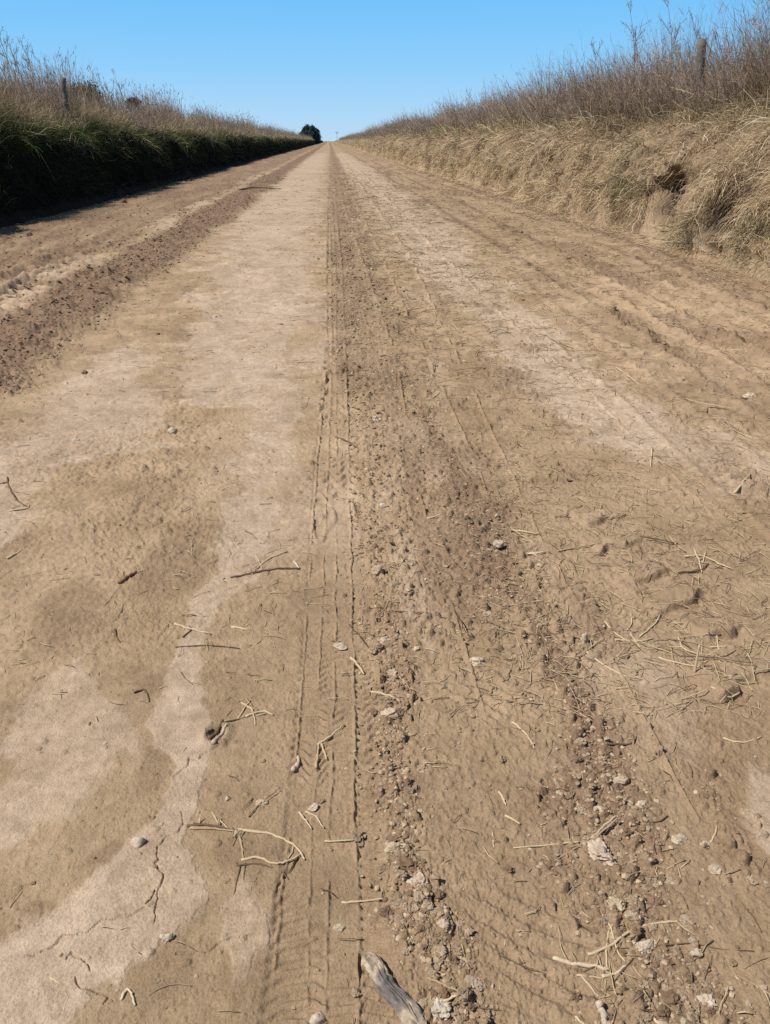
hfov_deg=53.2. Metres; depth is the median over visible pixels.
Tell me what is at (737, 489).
dry straw
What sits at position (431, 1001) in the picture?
soil clod
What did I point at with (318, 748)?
twig pair
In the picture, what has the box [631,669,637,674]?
soil clod
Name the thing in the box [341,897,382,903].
dry straw
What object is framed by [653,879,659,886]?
soil clod
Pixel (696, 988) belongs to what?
soil clod
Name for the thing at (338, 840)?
dry straw
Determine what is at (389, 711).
soil clod
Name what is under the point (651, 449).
dry straw
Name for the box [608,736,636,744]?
dry twig
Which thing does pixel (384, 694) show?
dry straw
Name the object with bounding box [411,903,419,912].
soil clod
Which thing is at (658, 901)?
soil clod
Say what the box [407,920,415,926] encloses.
soil clod
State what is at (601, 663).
dry straw
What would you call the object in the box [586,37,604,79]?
dry weed
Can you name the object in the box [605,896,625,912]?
soil clod
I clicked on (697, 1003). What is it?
soil clod
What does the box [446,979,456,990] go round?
soil clod
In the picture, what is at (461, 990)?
soil clod
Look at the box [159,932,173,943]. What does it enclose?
soil clod
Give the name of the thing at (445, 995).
soil clod
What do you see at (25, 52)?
dry weed
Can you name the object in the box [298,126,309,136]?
tree
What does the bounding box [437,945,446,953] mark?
soil clod
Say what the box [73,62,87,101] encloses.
dry weed
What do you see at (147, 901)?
dry twig
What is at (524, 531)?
dry straw
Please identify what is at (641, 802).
soil clod
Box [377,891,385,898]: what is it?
soil clod
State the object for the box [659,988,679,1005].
soil clod
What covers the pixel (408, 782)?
soil clod
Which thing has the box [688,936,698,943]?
soil clod
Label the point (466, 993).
soil clod
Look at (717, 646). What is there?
straw tangle
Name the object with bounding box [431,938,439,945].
soil clod
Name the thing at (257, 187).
dry twig
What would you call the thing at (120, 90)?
dry weed
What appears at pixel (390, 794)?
soil clod
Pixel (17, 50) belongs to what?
dry weed
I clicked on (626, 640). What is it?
straw tangle
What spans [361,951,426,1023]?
driftwood log
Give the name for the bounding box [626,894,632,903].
soil clod
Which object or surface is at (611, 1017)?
soil clod
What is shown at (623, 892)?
soil clod
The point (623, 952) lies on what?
soil clod
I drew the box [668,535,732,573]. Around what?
straw tangle
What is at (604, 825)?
twig spray
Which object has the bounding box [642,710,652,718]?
soil clod
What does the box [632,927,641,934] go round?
soil clod
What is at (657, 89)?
dry brush
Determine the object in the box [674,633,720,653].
dry straw
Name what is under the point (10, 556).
dry straw
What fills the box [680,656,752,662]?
dry straw
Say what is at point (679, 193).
root tangle
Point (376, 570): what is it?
soil clod
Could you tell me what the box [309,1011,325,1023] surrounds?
pebble
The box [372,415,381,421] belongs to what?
soil clod
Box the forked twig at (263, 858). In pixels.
[233,828,304,894]
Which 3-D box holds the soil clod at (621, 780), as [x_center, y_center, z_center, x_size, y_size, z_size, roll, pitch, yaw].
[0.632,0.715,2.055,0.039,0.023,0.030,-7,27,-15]
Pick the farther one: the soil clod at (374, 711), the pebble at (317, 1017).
the soil clod at (374, 711)
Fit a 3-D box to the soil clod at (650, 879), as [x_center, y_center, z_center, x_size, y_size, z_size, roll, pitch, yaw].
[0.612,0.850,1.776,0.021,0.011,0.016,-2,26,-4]
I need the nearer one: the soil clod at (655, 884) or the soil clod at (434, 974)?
the soil clod at (434, 974)
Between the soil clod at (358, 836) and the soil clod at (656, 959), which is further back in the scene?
the soil clod at (358, 836)
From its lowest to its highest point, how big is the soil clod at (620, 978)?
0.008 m
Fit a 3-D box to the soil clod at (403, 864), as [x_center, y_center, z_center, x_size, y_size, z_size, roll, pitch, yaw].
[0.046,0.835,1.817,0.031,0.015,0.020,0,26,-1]
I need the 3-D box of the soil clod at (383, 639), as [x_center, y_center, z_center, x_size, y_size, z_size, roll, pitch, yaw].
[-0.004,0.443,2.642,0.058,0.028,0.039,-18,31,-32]
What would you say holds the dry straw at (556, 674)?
on the dirt road
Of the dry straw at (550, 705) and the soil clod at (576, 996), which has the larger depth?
the dry straw at (550, 705)
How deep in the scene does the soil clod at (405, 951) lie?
1.62 m
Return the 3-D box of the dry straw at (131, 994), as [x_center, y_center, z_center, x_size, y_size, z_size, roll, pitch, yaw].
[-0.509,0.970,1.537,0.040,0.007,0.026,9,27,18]
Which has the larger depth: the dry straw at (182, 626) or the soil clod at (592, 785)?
the dry straw at (182, 626)
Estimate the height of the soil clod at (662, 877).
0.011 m
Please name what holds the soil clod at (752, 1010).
on the dirt road
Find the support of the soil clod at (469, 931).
on the dirt road
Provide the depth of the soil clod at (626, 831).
1.89 m
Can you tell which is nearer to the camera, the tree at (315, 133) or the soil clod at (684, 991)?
the soil clod at (684, 991)
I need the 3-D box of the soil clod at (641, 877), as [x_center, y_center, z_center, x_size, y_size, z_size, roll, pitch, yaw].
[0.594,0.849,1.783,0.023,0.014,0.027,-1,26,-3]
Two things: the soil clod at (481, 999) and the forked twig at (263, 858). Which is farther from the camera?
the forked twig at (263, 858)
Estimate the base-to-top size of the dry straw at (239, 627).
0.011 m
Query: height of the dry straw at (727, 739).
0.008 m
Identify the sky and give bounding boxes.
[0,0,769,140]
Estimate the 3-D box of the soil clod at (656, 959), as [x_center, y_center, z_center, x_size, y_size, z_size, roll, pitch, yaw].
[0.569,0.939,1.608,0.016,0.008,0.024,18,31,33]
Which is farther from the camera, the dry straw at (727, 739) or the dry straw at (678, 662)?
the dry straw at (678, 662)
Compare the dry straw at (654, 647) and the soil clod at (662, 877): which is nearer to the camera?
the soil clod at (662, 877)
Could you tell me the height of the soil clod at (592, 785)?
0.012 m
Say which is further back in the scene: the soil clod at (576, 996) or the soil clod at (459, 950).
the soil clod at (459, 950)
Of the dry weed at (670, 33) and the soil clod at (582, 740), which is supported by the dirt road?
the soil clod at (582, 740)
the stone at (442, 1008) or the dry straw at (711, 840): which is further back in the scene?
the dry straw at (711, 840)
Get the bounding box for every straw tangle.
[552,887,753,996]
[602,612,660,649]
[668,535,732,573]
[670,635,735,676]
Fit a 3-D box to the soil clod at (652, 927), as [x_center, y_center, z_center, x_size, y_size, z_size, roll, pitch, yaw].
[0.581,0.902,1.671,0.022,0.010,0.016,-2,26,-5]
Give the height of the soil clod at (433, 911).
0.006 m
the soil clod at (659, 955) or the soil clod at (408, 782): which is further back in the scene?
the soil clod at (408, 782)
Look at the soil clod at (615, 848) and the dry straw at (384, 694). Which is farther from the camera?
the dry straw at (384, 694)
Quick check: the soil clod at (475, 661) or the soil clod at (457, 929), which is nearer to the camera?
the soil clod at (457, 929)
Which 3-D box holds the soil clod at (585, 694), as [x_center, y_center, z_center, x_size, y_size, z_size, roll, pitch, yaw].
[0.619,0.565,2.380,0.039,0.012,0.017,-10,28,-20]
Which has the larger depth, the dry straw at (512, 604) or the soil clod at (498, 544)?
the soil clod at (498, 544)
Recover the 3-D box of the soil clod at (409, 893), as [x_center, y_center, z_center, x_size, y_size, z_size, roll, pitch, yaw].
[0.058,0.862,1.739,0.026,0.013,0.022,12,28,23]
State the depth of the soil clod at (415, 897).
1.72 m
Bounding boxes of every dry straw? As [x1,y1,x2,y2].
[6,549,21,558]
[117,570,136,583]
[120,988,135,1005]
[147,977,190,994]
[174,622,210,633]
[231,626,248,629]
[298,811,311,828]
[305,811,323,827]
[324,839,354,841]
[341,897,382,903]
[350,656,364,674]
[370,691,399,700]
[489,600,542,607]
[498,791,505,805]
[500,955,538,970]
[504,814,519,823]
[511,529,538,533]
[511,721,534,747]
[518,691,580,715]
[533,658,577,679]
[557,544,594,551]
[574,1016,584,1023]
[577,636,605,658]
[585,651,628,677]
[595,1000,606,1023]
[601,961,615,993]
[631,661,663,671]
[636,639,673,653]
[650,447,652,466]
[650,847,675,852]
[658,656,710,668]
[664,697,697,714]
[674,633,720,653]
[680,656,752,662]
[709,825,716,842]
[711,686,739,697]
[717,985,728,1023]
[723,736,761,743]
[733,473,750,493]
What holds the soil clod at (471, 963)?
on the dirt road
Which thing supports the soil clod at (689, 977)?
on the dirt road
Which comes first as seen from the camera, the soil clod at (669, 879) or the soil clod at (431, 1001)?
the soil clod at (431, 1001)
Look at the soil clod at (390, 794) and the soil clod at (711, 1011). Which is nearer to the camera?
the soil clod at (711, 1011)
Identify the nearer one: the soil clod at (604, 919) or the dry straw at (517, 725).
the soil clod at (604, 919)
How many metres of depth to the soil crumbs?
2.18 m
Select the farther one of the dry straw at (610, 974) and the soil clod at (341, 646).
the soil clod at (341, 646)
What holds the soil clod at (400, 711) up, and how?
on the dirt road
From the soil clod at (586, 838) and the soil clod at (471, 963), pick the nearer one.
the soil clod at (471, 963)
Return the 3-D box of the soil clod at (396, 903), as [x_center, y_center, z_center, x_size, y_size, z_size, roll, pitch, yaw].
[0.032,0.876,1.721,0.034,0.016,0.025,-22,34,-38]
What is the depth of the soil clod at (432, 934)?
1.65 m
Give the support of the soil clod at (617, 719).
on the dirt road
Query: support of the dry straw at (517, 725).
on the dirt road
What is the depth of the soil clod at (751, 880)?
1.78 m
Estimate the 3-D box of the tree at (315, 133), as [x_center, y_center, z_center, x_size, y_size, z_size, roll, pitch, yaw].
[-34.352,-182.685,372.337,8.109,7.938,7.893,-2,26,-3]
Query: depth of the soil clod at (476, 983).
1.56 m
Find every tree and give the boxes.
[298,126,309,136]
[307,126,322,143]
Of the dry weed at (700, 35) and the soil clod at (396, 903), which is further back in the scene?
the dry weed at (700, 35)
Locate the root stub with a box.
[205,700,273,744]
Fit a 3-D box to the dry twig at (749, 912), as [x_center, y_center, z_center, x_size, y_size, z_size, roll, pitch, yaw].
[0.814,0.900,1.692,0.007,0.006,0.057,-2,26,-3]
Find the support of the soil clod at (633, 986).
on the dirt road
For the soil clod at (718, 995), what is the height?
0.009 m
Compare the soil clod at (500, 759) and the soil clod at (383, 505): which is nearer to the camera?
the soil clod at (500, 759)
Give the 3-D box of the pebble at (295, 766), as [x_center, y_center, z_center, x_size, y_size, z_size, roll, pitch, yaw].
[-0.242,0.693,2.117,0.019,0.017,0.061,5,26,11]
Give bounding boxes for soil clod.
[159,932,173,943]
[232,829,243,837]
[256,799,268,805]
[307,803,317,811]
[333,642,347,649]
[333,924,344,931]
[350,987,361,997]
[351,829,363,845]
[368,645,380,653]
[370,565,383,575]
[370,693,378,700]
[371,708,377,714]
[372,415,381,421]
[374,684,383,689]
[376,636,388,642]
[377,863,388,873]
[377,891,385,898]
[378,905,392,918]
[379,503,388,508]
[380,707,395,716]
[384,841,409,854]
[385,834,403,840]
[386,668,397,675]
[386,791,393,796]
[391,898,407,910]
[393,865,399,872]
[395,708,403,714]
[397,869,407,877]
[400,861,406,868]
[400,947,411,955]
[401,902,407,910]
[404,777,412,786]
[404,784,418,794]
[405,858,419,871]
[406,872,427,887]
[406,890,413,896]
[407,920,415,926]
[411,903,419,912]
[413,892,422,901]
[414,892,427,902]
[416,763,428,773]
[417,923,425,931]
[419,998,428,1008]
[421,943,426,950]
[426,902,432,909]
[428,931,435,937]
[428,967,439,979]
[428,996,437,1005]
[430,907,436,914]
[430,990,436,997]
[431,889,444,901]
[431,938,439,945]
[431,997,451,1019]
[432,954,441,968]
[437,918,448,928]
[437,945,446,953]
[440,914,452,921]
[441,986,449,998]
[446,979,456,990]
[448,955,459,965]
[451,942,458,952]
[451,1010,460,1019]
[452,1000,459,1005]
[453,945,463,955]
[454,920,462,927]
[455,926,462,935]
[458,985,465,994]
[461,1014,467,1022]
[464,974,485,990]
[464,986,468,999]
[466,926,474,935]
[467,1002,476,1011]
[468,959,474,968]
[469,657,483,665]
[478,992,486,1005]
[482,611,492,616]
[491,836,499,842]
[493,540,503,548]
[494,755,505,764]
[501,865,513,872]
[550,786,556,794]
[567,791,574,799]
[569,991,581,1001]
[573,755,582,761]
[576,805,587,813]
[577,646,584,652]
[577,737,586,744]
[579,632,587,643]
[580,692,589,696]
[583,835,590,840]
[586,837,616,865]
[588,783,595,788]
[593,805,604,813]
[597,915,608,925]
[603,885,611,892]
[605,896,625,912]
[607,1012,613,1019]
[610,845,618,851]
[611,828,619,836]
[612,904,618,912]
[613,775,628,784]
[614,714,619,723]
[617,975,626,981]
[619,889,627,896]
[620,949,626,956]
[623,827,632,835]
[623,981,644,993]
[625,910,638,920]
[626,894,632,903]
[630,901,636,908]
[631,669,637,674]
[631,893,639,901]
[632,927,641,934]
[634,1014,643,1023]
[635,800,645,805]
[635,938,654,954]
[637,873,646,883]
[637,887,650,895]
[641,1012,652,1021]
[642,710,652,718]
[643,981,649,987]
[645,877,653,882]
[646,924,657,931]
[652,1003,659,1009]
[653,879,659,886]
[653,951,663,960]
[653,956,660,962]
[655,897,664,904]
[656,1004,670,1022]
[658,874,665,881]
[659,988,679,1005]
[662,983,671,990]
[664,875,672,883]
[666,958,674,965]
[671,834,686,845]
[672,944,680,950]
[675,971,683,978]
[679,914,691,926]
[680,987,688,995]
[684,955,695,962]
[684,1000,690,1008]
[686,972,693,983]
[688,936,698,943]
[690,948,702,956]
[690,983,697,991]
[692,1000,700,1007]
[693,1006,700,1013]
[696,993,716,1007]
[698,977,709,987]
[700,841,709,847]
[706,1007,715,1017]
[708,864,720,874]
[714,991,723,999]
[726,1000,736,1010]
[729,957,736,966]
[742,393,756,398]
[745,875,757,885]
[748,1006,755,1013]
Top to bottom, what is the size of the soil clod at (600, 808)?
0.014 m
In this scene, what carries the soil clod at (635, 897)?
on the dirt road
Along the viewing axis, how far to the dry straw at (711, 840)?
1.90 m
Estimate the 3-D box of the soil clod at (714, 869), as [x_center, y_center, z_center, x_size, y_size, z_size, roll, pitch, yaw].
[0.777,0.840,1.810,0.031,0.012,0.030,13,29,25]
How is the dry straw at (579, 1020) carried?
on the dirt road
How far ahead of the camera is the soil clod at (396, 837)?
1.89 m
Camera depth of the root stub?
2.25 m
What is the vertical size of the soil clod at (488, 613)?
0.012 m
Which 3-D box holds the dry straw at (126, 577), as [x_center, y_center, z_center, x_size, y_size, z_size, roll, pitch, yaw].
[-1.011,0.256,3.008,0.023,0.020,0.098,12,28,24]
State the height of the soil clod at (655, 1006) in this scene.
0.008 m
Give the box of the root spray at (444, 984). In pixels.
[427,977,501,1022]
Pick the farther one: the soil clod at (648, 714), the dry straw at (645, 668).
the dry straw at (645, 668)
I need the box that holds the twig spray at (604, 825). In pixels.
[513,815,618,860]
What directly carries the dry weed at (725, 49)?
on the earth bank at (664, 189)
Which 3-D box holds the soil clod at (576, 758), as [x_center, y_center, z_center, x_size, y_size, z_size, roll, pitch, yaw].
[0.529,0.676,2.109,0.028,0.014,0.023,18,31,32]
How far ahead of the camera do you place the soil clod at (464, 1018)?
1.50 m
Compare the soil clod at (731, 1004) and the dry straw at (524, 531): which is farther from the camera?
the dry straw at (524, 531)
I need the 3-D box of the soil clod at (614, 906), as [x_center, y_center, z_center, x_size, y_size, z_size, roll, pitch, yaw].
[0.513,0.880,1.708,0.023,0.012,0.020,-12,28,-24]
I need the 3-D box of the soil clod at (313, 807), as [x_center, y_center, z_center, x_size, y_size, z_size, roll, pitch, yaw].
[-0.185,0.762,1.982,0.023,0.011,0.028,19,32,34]
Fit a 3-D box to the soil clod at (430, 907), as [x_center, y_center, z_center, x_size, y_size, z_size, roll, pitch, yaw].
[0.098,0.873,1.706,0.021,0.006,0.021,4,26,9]
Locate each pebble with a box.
[130,836,145,847]
[167,427,176,433]
[291,755,299,771]
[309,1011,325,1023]
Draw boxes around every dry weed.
[0,26,13,73]
[9,41,25,89]
[20,37,34,80]
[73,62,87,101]
[110,69,125,110]
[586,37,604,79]
[620,1,651,75]
[659,0,686,75]
[688,7,719,80]
[712,27,732,63]
[714,26,742,78]
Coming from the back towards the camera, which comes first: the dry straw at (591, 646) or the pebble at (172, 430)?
the pebble at (172, 430)
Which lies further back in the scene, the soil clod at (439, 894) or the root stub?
the root stub
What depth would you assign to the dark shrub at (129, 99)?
38.44 m
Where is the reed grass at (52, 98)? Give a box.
[0,29,312,139]
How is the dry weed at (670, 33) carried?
on the earth bank at (664, 189)
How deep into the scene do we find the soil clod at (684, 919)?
1.69 m
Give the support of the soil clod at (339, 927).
on the dirt road
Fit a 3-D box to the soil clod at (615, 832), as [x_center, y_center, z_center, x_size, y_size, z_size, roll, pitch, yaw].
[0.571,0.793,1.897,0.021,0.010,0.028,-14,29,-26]
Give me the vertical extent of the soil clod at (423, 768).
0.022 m
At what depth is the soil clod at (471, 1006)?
1.52 m
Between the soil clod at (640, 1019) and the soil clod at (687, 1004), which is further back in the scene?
the soil clod at (687, 1004)
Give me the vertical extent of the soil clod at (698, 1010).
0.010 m
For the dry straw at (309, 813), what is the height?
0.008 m
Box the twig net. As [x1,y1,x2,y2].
[0,477,29,510]
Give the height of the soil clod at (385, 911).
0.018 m
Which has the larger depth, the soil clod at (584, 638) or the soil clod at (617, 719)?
the soil clod at (584, 638)
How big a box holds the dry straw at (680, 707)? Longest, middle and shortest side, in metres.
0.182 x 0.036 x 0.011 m
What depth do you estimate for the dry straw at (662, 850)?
1.86 m
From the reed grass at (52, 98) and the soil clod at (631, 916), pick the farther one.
the reed grass at (52, 98)
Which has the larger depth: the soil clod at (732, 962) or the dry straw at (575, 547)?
the dry straw at (575, 547)
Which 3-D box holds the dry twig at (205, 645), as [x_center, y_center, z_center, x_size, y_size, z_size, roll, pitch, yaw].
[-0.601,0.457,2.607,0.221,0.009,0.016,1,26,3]
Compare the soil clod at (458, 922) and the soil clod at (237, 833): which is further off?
the soil clod at (237, 833)
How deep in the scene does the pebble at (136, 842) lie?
1.86 m
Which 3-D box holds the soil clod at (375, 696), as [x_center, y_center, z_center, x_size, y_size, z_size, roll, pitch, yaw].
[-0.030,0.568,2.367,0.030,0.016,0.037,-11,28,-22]
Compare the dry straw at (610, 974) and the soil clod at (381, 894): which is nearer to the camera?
the dry straw at (610, 974)
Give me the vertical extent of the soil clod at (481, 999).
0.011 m
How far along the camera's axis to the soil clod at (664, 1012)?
1.50 m
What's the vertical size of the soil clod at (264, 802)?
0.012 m
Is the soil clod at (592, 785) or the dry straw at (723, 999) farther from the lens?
the soil clod at (592, 785)
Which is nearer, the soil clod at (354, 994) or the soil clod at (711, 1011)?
the soil clod at (711, 1011)
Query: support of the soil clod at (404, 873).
on the dirt road
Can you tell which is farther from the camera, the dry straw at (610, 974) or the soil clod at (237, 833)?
the soil clod at (237, 833)
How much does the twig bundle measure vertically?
0.020 m
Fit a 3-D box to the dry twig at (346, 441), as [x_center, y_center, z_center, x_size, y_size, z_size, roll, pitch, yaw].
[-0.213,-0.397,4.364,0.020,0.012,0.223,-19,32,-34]
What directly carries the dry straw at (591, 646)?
on the dirt road
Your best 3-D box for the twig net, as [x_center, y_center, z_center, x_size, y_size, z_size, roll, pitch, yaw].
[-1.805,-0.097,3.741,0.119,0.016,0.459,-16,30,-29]
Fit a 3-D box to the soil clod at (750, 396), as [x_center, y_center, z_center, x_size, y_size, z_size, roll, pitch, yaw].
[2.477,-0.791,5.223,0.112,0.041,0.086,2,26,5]
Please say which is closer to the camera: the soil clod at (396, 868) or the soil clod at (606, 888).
the soil clod at (606, 888)
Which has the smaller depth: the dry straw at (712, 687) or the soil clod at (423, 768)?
the soil clod at (423, 768)
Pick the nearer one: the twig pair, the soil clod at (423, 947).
the soil clod at (423, 947)
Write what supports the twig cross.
on the dirt road
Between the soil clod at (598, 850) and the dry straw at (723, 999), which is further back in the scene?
the soil clod at (598, 850)
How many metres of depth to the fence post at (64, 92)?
23.00 m
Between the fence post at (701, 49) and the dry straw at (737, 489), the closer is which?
the dry straw at (737, 489)
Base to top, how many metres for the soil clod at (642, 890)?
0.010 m
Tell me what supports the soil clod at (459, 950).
on the dirt road
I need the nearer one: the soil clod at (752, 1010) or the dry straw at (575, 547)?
the soil clod at (752, 1010)
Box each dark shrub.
[68,80,104,108]
[124,96,140,115]
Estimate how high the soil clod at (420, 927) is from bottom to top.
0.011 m
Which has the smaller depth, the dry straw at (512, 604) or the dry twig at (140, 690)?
the dry twig at (140, 690)
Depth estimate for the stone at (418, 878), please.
1.77 m
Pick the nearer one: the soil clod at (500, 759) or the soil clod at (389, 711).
the soil clod at (500, 759)
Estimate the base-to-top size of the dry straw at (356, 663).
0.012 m
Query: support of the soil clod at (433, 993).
on the dirt road
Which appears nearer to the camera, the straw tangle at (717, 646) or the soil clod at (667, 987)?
the soil clod at (667, 987)
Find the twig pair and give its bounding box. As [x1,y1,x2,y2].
[314,724,344,768]
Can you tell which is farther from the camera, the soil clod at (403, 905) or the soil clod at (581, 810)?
the soil clod at (581, 810)
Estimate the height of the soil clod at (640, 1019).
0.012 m
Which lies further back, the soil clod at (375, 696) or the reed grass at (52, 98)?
the reed grass at (52, 98)
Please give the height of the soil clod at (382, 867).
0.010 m
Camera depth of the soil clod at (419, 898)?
1.71 m
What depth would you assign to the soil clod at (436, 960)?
1.60 m
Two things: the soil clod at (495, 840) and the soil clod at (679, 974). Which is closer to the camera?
the soil clod at (679, 974)
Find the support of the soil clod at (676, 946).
on the dirt road
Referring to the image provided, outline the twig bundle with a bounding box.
[186,812,235,831]
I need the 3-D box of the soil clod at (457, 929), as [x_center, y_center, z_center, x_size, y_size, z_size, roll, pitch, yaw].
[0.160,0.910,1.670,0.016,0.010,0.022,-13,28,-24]
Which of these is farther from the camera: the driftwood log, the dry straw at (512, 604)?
the dry straw at (512, 604)
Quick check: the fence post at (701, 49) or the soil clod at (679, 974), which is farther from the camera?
the fence post at (701, 49)
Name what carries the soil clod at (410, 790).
on the dirt road
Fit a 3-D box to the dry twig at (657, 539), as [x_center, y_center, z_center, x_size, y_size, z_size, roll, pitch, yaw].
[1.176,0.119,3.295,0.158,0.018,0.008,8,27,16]
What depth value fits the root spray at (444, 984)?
1.53 m
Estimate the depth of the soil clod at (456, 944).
1.64 m
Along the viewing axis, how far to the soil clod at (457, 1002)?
1.52 m
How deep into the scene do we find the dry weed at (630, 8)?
20.59 m
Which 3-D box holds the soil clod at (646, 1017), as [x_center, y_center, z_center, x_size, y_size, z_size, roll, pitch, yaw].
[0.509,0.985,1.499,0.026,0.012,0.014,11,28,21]
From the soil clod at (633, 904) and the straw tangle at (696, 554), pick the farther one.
the straw tangle at (696, 554)
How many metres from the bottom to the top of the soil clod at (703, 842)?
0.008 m
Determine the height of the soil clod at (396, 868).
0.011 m
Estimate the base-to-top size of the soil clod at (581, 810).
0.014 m
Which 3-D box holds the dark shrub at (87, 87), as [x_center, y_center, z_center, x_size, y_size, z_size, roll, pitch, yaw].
[-11.617,-15.768,29.870,1.591,1.873,1.647,-2,26,-3]
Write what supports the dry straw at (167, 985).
on the dirt road
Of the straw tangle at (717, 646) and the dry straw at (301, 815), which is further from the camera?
the straw tangle at (717, 646)
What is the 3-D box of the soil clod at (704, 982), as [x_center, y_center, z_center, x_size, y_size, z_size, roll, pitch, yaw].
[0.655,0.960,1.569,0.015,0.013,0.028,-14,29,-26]
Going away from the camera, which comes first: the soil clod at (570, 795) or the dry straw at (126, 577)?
the soil clod at (570, 795)
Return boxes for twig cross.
[231,551,299,577]
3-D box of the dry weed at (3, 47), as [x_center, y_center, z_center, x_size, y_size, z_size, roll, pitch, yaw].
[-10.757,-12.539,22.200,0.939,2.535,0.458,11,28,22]
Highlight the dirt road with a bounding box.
[0,141,769,1023]
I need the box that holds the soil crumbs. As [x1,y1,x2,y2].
[0,172,769,1023]
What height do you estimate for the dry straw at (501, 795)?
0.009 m
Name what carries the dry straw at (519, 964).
on the dirt road
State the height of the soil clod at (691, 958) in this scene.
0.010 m
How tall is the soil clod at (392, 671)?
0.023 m
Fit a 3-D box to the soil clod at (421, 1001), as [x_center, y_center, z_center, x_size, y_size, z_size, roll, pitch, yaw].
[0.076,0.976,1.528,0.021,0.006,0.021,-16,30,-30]
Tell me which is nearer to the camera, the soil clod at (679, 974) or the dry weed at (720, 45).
the soil clod at (679, 974)
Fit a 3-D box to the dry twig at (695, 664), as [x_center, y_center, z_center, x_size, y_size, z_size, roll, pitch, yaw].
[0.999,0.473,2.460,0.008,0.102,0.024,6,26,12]
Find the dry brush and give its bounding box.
[339,0,769,139]
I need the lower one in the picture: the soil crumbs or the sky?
the soil crumbs
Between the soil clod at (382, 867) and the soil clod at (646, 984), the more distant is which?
the soil clod at (382, 867)
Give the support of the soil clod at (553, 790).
on the dirt road
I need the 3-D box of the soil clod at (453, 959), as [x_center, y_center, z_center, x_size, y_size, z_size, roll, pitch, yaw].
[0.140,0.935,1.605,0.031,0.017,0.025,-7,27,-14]
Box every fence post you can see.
[60,77,70,119]
[694,38,705,109]
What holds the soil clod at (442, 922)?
on the dirt road
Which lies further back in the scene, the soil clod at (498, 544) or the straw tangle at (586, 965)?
the soil clod at (498, 544)
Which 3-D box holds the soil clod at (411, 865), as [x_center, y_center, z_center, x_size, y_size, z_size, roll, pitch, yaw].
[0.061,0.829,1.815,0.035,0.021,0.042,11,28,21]
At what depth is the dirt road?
2.85 m
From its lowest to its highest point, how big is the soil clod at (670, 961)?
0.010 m
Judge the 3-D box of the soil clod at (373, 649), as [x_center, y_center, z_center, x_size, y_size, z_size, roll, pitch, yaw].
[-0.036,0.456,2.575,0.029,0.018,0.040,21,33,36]
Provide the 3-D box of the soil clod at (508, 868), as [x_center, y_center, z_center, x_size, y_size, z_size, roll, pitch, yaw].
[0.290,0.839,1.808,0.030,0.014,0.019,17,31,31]
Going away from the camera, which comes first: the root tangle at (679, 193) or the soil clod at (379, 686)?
the soil clod at (379, 686)
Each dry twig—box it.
[133,688,149,701]
[144,889,154,904]
[175,645,239,648]
[239,187,276,189]
[335,436,357,447]
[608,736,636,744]
[640,535,677,543]
[693,645,699,672]
[747,909,761,931]
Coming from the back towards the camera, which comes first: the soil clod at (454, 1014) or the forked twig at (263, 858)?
the forked twig at (263, 858)
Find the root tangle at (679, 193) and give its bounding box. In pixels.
[665,176,740,213]
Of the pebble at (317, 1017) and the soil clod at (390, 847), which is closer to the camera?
the pebble at (317, 1017)

